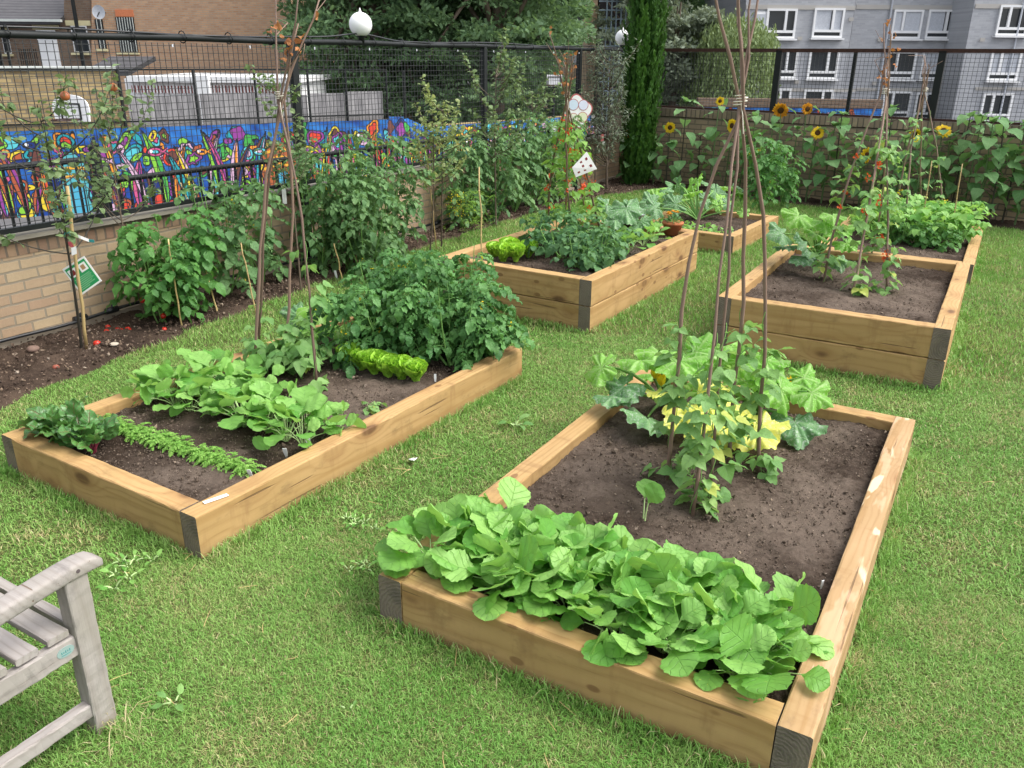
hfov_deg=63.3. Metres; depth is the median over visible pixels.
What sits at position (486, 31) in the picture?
dark tree
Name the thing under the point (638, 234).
potato plant
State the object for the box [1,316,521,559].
raised bed
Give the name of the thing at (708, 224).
seedling
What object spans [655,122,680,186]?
sunflower
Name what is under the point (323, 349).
bean plant
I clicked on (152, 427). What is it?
carrot plant
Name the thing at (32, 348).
pebble
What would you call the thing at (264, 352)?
bean plant
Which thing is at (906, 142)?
sunflower
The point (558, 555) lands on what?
radish plant
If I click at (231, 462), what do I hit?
carrot plant
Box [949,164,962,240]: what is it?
bamboo cane
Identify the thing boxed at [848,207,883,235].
bush bean
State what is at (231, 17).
brick house
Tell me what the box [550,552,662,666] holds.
radish plant
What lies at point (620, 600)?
radish plant
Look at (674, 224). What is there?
plant pot
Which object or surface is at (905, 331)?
raised bed
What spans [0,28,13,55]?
window
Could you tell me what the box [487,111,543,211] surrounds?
border shrub
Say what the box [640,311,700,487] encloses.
bean plant
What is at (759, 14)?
balcony window
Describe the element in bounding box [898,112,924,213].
bean plant
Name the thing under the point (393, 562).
radish plant
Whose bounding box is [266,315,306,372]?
bean plant
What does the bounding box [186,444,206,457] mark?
carrot plant
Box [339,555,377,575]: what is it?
weed
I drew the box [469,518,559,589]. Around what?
radish plant
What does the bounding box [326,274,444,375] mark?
tomato plant
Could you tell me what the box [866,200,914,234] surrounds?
bush bean
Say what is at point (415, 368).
lettuce
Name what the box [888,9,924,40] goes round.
window
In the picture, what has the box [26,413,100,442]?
beetroot plant
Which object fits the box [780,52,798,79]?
window
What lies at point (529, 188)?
border shrub
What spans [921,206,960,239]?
bush bean
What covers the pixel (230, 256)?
tomato plant
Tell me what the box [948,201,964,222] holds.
bush bean
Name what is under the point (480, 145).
border shrub
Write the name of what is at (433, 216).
bamboo cane
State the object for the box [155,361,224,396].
radish plant
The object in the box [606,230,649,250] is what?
radish plant
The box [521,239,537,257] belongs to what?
lettuce
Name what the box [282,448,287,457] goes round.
plant marker
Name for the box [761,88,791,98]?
window
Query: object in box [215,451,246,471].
carrot plant
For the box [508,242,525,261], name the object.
lettuce
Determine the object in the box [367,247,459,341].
tomato plant
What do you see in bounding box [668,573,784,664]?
radish plant
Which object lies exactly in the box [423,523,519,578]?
radish plant
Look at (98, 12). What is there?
satellite dish
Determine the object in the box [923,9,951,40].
window
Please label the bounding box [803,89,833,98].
window
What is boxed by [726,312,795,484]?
bean plant
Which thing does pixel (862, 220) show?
bush bean
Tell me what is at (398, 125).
mural wall
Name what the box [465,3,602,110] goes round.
dark tree
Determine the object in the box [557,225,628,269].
potato plant
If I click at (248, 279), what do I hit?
bamboo cane
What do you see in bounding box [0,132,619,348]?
garden wall
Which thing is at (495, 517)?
radish plant
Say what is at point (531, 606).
radish plant
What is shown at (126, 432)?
carrot plant
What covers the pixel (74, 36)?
fence
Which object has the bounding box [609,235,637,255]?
radish plant
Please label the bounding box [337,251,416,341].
tomato plant
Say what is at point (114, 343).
pebble
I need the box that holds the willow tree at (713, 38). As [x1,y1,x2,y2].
[677,7,780,106]
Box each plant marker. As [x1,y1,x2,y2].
[203,493,228,503]
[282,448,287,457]
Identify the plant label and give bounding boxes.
[68,242,76,254]
[282,188,286,203]
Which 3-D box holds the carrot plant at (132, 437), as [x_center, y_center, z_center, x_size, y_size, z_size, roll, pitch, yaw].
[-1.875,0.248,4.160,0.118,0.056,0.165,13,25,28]
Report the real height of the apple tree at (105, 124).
1.898 m
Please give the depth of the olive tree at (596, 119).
12.46 m
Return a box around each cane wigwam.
[254,0,325,380]
[546,26,599,225]
[665,0,766,516]
[822,18,900,287]
[897,55,942,237]
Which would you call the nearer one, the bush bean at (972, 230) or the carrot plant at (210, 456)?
the carrot plant at (210, 456)
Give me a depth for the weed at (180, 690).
2.64 m
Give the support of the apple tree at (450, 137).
on the border soil at (37, 379)
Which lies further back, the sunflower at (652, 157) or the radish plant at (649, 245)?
the sunflower at (652, 157)
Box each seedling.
[361,401,386,415]
[699,222,710,229]
[708,228,721,232]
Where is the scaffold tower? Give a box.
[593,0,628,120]
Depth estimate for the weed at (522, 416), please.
4.65 m
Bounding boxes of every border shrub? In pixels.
[426,140,496,230]
[446,118,514,217]
[464,133,528,224]
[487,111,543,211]
[502,111,564,206]
[525,114,578,203]
[538,115,590,199]
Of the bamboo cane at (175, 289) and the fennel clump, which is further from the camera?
the fennel clump
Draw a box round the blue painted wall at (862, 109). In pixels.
[696,98,883,115]
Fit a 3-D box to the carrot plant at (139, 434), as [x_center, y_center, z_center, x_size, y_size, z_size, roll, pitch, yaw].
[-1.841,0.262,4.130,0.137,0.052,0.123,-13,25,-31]
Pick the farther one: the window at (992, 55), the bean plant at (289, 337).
the window at (992, 55)
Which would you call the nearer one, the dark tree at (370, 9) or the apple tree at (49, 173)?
the apple tree at (49, 173)
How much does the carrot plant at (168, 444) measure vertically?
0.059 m
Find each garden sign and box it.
[62,256,101,294]
[572,152,596,176]
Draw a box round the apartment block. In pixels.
[698,0,1023,122]
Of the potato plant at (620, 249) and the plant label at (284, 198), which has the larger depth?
the plant label at (284, 198)
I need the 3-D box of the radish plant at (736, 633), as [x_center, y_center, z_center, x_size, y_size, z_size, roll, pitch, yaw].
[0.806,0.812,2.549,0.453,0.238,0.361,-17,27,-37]
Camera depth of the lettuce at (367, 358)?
4.96 m
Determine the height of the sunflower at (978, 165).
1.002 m
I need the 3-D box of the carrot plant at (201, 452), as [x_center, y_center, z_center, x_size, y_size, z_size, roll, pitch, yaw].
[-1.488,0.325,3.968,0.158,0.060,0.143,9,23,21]
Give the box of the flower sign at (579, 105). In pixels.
[564,94,592,128]
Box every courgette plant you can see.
[279,299,351,341]
[584,332,750,449]
[597,197,661,231]
[639,173,750,220]
[691,341,833,451]
[766,207,870,273]
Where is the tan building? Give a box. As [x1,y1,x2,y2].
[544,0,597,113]
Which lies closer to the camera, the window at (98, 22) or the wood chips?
the wood chips
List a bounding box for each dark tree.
[263,0,504,124]
[277,1,432,114]
[321,0,572,122]
[340,9,479,120]
[376,0,596,122]
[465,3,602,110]
[508,0,594,116]
[657,0,701,105]
[659,0,704,75]
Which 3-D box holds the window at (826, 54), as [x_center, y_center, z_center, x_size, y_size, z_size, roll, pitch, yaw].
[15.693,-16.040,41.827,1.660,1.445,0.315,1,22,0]
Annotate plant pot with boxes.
[615,214,644,232]
[662,210,683,235]
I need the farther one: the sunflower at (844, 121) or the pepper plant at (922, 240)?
the sunflower at (844, 121)
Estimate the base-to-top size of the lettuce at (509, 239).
0.173 m
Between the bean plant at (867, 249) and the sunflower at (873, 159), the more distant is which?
the sunflower at (873, 159)
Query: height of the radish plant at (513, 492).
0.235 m
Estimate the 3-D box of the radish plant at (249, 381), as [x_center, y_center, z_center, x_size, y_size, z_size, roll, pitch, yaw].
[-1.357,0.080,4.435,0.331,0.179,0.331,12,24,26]
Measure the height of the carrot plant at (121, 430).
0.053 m
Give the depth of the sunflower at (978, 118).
10.43 m
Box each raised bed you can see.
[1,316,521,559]
[378,370,915,767]
[438,219,698,331]
[652,206,778,254]
[715,244,969,389]
[821,216,982,284]
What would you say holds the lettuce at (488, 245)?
on the raised bed at (557, 291)
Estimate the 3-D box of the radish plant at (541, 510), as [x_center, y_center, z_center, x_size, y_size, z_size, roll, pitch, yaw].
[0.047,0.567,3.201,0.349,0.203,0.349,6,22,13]
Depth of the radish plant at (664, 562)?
2.82 m
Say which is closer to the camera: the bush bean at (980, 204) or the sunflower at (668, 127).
the bush bean at (980, 204)
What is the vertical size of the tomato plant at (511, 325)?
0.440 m
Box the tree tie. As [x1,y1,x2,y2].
[64,232,94,242]
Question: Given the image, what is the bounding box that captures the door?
[36,30,61,65]
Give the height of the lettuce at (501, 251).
0.165 m
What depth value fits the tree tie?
5.45 m
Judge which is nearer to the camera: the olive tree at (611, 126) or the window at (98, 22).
the olive tree at (611, 126)
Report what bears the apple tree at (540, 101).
on the border soil at (37, 379)
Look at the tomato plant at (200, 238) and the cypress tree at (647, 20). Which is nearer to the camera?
the tomato plant at (200, 238)
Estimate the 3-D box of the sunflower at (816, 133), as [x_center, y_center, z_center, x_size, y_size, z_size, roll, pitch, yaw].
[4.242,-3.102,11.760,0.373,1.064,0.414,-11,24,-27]
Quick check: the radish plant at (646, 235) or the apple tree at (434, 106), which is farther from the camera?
the apple tree at (434, 106)
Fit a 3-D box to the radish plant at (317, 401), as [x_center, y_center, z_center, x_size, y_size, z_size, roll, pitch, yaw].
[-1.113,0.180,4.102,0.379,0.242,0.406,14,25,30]
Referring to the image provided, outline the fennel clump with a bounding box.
[440,188,496,234]
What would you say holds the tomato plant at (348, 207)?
on the border soil at (37, 379)
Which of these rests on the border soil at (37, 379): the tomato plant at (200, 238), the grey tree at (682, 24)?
the tomato plant at (200, 238)
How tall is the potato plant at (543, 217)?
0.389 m
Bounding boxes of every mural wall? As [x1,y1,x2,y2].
[0,119,389,218]
[388,114,593,162]
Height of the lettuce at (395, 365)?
0.154 m
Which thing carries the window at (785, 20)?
in the apartment block
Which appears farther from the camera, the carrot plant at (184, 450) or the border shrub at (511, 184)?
the border shrub at (511, 184)
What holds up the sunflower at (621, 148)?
on the border soil at (37, 379)
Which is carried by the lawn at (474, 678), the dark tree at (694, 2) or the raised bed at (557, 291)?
the raised bed at (557, 291)
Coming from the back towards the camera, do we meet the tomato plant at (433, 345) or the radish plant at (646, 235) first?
the radish plant at (646, 235)
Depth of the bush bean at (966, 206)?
8.99 m
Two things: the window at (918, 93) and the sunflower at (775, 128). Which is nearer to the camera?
the sunflower at (775, 128)
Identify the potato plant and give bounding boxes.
[518,207,583,252]
[524,223,591,258]
[549,233,610,271]
[550,212,606,248]
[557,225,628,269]
[581,226,644,259]
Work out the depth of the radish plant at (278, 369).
4.68 m
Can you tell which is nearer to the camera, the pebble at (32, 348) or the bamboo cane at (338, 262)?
the pebble at (32, 348)
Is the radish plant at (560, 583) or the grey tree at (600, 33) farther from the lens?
the grey tree at (600, 33)
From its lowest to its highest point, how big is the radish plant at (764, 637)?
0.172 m
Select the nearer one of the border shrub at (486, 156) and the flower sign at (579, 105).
the border shrub at (486, 156)
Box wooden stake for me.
[65,186,87,348]
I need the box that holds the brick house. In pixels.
[0,0,333,126]
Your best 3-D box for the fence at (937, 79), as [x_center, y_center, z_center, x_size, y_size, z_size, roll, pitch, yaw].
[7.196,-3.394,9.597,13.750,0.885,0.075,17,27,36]
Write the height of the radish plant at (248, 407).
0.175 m
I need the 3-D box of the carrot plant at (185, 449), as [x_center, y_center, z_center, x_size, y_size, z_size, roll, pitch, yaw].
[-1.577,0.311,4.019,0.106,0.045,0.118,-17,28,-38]
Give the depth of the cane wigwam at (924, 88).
8.90 m
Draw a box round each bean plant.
[232,319,271,372]
[239,304,273,353]
[246,337,291,367]
[250,327,307,363]
[261,341,312,374]
[265,341,323,378]
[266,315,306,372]
[273,334,334,360]
[283,230,333,392]
[534,110,570,225]
[551,108,586,231]
[551,113,576,214]
[554,115,596,213]
[567,114,608,230]
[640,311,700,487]
[673,333,737,520]
[688,323,750,503]
[709,308,760,471]
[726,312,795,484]
[809,121,870,281]
[840,134,893,296]
[860,119,897,253]
[867,123,905,295]
[888,115,922,200]
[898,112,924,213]
[913,110,932,202]
[930,110,947,210]
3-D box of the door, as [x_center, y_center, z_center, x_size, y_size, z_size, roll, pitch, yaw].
[-17.691,-12.674,31.798,0.735,1.617,0.100,1,22,0]
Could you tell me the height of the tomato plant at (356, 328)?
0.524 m
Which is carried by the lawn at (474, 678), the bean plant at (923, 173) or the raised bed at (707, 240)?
the raised bed at (707, 240)
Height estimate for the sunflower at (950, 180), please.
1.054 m
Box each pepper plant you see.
[883,219,917,245]
[901,223,943,247]
[914,228,963,252]
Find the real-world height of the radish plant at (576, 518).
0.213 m
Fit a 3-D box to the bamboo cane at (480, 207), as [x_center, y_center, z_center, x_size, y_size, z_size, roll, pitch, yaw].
[-0.212,-0.957,5.864,0.024,1.125,0.058,16,26,34]
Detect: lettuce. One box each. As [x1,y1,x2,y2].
[335,341,360,366]
[349,347,365,370]
[358,348,386,374]
[374,352,396,377]
[386,354,411,379]
[402,357,427,381]
[485,241,497,256]
[492,242,510,261]
[499,236,519,256]
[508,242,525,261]
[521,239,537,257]
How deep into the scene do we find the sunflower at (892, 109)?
10.69 m
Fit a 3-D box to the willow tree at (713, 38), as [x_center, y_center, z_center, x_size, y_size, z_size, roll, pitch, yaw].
[8.195,-11.489,30.917,3.667,4.644,3.701,13,25,28]
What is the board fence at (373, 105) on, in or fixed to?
on the mural wall at (30, 178)
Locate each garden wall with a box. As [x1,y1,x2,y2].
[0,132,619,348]
[610,105,1023,220]
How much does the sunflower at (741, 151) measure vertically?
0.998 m
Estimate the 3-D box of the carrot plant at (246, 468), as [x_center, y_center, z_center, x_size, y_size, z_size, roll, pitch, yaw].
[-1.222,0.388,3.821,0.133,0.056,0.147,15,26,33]
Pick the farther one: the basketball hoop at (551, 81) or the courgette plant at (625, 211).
the basketball hoop at (551, 81)
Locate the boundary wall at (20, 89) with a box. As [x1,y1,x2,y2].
[0,66,123,131]
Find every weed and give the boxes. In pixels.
[95,549,161,591]
[150,683,183,711]
[333,700,356,709]
[337,507,385,530]
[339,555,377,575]
[497,413,533,429]
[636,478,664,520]
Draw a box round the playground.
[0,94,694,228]
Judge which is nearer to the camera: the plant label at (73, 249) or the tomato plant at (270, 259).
the plant label at (73, 249)
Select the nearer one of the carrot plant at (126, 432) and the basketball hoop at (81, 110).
the carrot plant at (126, 432)
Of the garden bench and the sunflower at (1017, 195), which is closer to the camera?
the garden bench
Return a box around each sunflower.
[616,130,634,177]
[648,137,666,183]
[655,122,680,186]
[664,96,702,180]
[687,133,710,181]
[702,97,727,177]
[714,119,742,185]
[733,126,762,191]
[738,110,771,187]
[757,125,781,187]
[764,103,796,197]
[779,126,811,198]
[788,102,820,194]
[795,126,828,201]
[808,121,846,202]
[820,110,850,203]
[834,132,869,204]
[843,147,877,206]
[858,117,891,199]
[868,104,906,195]
[879,133,918,199]
[891,128,928,197]
[900,127,938,201]
[918,124,957,200]
[927,133,960,204]
[941,111,984,202]
[949,111,997,207]
[964,115,1008,223]
[964,142,1008,210]
[980,117,1023,222]
[987,147,1023,222]
[994,119,1023,220]
[1006,126,1023,224]
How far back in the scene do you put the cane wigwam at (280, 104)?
4.60 m
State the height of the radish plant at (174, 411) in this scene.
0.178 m
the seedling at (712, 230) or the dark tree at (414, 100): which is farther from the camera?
the dark tree at (414, 100)
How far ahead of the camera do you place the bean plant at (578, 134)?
7.54 m
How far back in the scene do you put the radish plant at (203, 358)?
4.78 m
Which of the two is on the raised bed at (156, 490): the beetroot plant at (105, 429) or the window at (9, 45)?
the beetroot plant at (105, 429)
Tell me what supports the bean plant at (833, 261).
on the raised bed at (905, 331)
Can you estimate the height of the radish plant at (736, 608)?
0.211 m
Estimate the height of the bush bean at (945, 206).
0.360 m
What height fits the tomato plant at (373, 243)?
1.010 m
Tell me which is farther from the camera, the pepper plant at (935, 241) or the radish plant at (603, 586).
the pepper plant at (935, 241)
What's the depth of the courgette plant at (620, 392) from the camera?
4.30 m
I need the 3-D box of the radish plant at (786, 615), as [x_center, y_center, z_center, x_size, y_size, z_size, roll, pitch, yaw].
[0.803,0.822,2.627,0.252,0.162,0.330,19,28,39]
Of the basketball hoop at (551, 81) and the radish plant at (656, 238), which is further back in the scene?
the basketball hoop at (551, 81)
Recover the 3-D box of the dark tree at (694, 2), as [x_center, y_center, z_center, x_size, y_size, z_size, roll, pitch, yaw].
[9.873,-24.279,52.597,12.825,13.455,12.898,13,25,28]
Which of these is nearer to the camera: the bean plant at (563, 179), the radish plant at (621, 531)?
the radish plant at (621, 531)
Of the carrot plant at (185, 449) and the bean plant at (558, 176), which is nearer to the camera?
the carrot plant at (185, 449)
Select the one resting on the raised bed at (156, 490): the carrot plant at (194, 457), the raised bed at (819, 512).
the carrot plant at (194, 457)
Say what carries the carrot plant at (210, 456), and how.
on the raised bed at (156, 490)
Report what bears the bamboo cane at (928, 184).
on the raised bed at (967, 252)
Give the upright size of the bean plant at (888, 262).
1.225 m
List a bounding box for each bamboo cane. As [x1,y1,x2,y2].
[168,239,182,325]
[206,270,217,310]
[240,243,255,312]
[334,244,342,278]
[427,164,436,249]
[478,167,482,261]
[924,161,931,206]
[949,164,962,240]
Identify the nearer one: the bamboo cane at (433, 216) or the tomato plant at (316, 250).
the tomato plant at (316, 250)
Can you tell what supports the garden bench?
on the lawn at (474, 678)
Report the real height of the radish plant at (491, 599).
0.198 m
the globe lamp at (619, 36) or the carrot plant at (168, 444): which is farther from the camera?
the globe lamp at (619, 36)
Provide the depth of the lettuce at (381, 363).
4.92 m
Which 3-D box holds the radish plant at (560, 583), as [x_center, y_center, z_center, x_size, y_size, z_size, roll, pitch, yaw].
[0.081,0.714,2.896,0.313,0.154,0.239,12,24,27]
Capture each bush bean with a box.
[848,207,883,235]
[850,198,891,222]
[850,204,895,225]
[859,196,881,220]
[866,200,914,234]
[871,206,909,237]
[885,201,914,221]
[889,192,923,209]
[895,199,920,214]
[901,202,938,230]
[905,207,948,238]
[909,200,944,227]
[920,204,953,235]
[920,211,959,245]
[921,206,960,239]
[943,212,987,244]
[944,206,988,242]
[945,202,991,239]
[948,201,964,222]
[949,201,984,225]
[960,201,996,225]
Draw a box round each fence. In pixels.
[0,24,624,263]
[0,69,405,125]
[128,91,383,126]
[657,48,1023,124]
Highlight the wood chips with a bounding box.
[0,179,664,396]
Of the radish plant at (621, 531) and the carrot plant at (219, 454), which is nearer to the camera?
the radish plant at (621, 531)
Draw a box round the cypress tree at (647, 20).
[616,0,672,184]
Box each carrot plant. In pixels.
[118,424,133,435]
[119,416,133,428]
[120,425,138,433]
[120,426,148,436]
[124,426,156,444]
[125,422,151,441]
[127,430,151,441]
[129,426,155,435]
[138,430,172,443]
[139,432,173,450]
[140,429,166,439]
[152,432,180,452]
[154,431,175,448]
[161,434,189,450]
[166,435,190,456]
[170,438,194,457]
[177,446,198,458]
[178,442,199,455]
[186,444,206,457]
[186,445,210,462]
[186,446,222,461]
[189,446,222,465]
[191,443,220,461]
[200,451,228,462]
[200,452,235,466]
[201,450,225,458]
[211,456,227,470]
[213,456,233,470]
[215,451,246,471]
[219,458,253,471]
[228,458,257,478]
[231,463,266,474]
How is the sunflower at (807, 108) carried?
on the border soil at (993, 222)
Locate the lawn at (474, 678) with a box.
[0,190,1023,767]
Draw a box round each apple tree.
[0,74,129,347]
[28,58,161,317]
[244,64,317,289]
[408,74,472,246]
[408,116,465,249]
[458,27,531,224]
[507,72,561,204]
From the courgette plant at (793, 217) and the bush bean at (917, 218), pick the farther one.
the bush bean at (917, 218)
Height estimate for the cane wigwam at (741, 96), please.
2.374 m
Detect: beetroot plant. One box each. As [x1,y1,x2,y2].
[16,396,88,438]
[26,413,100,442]
[32,398,104,428]
[34,404,119,446]
[54,409,117,453]
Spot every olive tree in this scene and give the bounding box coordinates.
[573,50,623,182]
[582,36,642,187]
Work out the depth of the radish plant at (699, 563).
2.88 m
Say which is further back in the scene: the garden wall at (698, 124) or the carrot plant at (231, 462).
the garden wall at (698, 124)
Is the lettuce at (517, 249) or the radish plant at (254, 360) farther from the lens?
the lettuce at (517, 249)
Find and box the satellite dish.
[92,5,105,18]
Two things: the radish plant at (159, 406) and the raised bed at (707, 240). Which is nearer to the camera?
the radish plant at (159, 406)
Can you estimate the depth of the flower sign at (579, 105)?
11.79 m
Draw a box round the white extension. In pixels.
[124,73,330,126]
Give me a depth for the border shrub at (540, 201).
11.45 m
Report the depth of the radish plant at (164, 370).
4.53 m
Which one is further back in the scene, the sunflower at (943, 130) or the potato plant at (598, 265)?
the sunflower at (943, 130)
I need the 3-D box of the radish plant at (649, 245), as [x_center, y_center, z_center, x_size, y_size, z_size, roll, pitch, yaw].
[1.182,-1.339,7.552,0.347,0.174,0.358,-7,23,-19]
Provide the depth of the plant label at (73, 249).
5.46 m
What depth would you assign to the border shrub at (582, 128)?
11.69 m
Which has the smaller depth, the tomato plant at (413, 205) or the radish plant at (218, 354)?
the radish plant at (218, 354)
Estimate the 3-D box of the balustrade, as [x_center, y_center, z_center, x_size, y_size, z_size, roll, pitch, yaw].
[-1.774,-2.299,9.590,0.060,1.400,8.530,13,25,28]
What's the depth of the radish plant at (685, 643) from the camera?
2.60 m
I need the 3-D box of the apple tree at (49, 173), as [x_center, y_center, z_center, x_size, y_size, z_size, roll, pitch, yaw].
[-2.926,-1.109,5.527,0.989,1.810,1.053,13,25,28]
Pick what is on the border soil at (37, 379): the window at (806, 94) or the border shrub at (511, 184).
the border shrub at (511, 184)
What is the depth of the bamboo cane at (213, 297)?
6.55 m
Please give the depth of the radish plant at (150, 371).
4.54 m
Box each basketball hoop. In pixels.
[51,95,90,121]
[547,75,561,116]
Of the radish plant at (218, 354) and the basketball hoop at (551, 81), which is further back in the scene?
the basketball hoop at (551, 81)
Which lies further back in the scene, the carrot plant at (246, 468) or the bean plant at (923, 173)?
the bean plant at (923, 173)
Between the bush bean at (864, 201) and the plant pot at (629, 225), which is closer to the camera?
the plant pot at (629, 225)
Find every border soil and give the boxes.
[0,178,675,409]
[615,178,1023,230]
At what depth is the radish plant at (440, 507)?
3.33 m
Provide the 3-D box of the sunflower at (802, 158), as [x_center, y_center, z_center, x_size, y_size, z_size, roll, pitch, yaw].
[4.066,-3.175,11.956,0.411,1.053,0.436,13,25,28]
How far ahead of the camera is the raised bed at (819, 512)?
3.28 m
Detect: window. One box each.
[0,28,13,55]
[65,20,91,54]
[94,19,107,50]
[115,10,139,54]
[754,11,769,38]
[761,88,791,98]
[766,8,797,40]
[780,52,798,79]
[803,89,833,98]
[804,52,839,80]
[809,8,845,39]
[881,91,912,116]
[886,54,916,80]
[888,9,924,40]
[912,92,931,117]
[916,53,938,80]
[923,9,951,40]
[979,93,1014,120]
[984,53,1022,82]
[992,5,1023,37]
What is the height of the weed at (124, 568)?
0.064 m
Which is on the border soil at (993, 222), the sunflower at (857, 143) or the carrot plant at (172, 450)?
the sunflower at (857, 143)
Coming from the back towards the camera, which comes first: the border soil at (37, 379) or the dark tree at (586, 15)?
the dark tree at (586, 15)
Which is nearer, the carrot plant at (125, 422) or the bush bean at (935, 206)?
the carrot plant at (125, 422)
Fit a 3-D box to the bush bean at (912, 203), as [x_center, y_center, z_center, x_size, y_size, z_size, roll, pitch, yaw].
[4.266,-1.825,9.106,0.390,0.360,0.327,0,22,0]
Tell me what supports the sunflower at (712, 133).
on the border soil at (993, 222)
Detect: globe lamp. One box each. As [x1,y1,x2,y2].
[349,8,371,42]
[615,27,627,48]
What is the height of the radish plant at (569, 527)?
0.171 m
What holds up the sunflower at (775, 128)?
on the border soil at (993, 222)
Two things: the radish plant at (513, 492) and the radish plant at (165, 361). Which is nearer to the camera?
the radish plant at (513, 492)
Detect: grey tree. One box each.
[589,0,692,80]
[617,0,736,105]
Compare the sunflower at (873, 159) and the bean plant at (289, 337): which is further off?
the sunflower at (873, 159)
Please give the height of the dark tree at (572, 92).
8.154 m
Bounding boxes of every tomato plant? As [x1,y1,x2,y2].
[104,222,210,323]
[119,206,226,312]
[167,176,281,298]
[215,180,295,281]
[276,143,363,277]
[292,129,378,271]
[298,291,404,378]
[318,168,405,278]
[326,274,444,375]
[337,129,421,261]
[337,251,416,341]
[355,134,435,256]
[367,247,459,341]
[381,274,503,371]
[391,243,501,331]
[422,277,522,366]
[448,304,534,368]
[740,132,796,210]
[768,152,809,207]
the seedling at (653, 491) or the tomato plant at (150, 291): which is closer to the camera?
the seedling at (653, 491)
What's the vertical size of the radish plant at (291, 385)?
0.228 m
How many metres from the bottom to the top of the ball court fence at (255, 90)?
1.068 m
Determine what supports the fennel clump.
on the border soil at (37, 379)
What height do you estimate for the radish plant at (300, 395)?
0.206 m
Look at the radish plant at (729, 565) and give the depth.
2.78 m
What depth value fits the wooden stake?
5.58 m
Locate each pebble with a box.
[27,345,39,352]
[110,342,118,345]
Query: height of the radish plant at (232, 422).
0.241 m
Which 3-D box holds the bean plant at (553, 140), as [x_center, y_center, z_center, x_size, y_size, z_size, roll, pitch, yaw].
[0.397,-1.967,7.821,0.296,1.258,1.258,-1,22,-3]
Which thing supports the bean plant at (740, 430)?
on the raised bed at (819, 512)
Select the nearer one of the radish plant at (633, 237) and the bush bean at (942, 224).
the radish plant at (633, 237)
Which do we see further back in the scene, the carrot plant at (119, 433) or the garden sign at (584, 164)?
the garden sign at (584, 164)
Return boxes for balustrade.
[0,127,537,228]
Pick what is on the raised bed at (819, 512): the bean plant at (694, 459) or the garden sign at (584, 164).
the bean plant at (694, 459)
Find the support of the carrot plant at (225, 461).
on the raised bed at (156, 490)
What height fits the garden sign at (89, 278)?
0.273 m
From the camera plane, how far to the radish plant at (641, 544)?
2.94 m
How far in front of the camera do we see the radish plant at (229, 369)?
4.57 m
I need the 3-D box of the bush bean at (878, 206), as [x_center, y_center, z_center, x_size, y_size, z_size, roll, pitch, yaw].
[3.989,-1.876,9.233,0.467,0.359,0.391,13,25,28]
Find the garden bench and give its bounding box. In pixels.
[0,551,117,767]
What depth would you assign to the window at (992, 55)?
40.99 m
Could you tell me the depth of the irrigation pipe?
6.24 m
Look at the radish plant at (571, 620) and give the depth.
2.67 m
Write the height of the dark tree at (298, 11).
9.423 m
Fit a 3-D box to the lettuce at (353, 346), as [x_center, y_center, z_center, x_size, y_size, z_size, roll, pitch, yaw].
[-1.001,-0.181,5.125,0.183,0.159,0.166,-1,22,-4]
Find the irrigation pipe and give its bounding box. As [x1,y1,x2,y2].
[0,196,538,342]
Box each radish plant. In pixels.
[120,364,199,404]
[132,359,176,397]
[133,362,209,404]
[152,380,221,411]
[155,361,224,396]
[169,383,223,416]
[173,348,224,374]
[180,362,244,401]
[188,347,250,380]
[194,380,269,429]
[199,354,266,390]
[199,375,248,413]
[200,380,272,417]
[222,377,280,414]
[229,397,276,433]
[232,383,287,427]
[237,364,287,395]
[244,378,316,423]
[246,393,327,449]
[262,404,341,447]
[273,385,345,434]
[304,400,366,435]
[374,510,473,578]
[409,493,507,567]
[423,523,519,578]
[435,496,489,524]
[440,513,538,620]
[445,477,556,549]
[446,515,470,544]
[448,504,561,585]
[467,547,560,613]
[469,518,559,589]
[484,573,575,621]
[490,517,613,609]
[499,504,559,545]
[519,525,575,534]
[523,511,619,587]
[523,563,623,621]
[530,534,623,599]
[548,513,634,604]
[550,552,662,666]
[560,576,678,664]
[572,550,654,630]
[588,535,660,590]
[592,547,711,638]
[602,538,712,589]
[602,580,718,676]
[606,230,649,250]
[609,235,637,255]
[616,553,732,637]
[620,219,658,240]
[624,550,727,611]
[626,595,730,670]
[628,227,664,247]
[635,220,670,241]
[661,568,776,657]
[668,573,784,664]
[678,557,763,620]
[680,562,792,650]
[693,614,804,702]
[706,604,829,694]
[711,557,834,671]
[750,607,818,690]
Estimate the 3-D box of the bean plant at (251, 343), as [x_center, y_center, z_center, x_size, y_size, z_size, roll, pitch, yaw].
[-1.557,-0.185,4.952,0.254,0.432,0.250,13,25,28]
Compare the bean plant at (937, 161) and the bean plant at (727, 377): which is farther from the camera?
the bean plant at (937, 161)
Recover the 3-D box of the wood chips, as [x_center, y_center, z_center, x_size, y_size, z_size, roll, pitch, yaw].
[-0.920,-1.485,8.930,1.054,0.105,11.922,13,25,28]
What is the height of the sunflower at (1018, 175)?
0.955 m

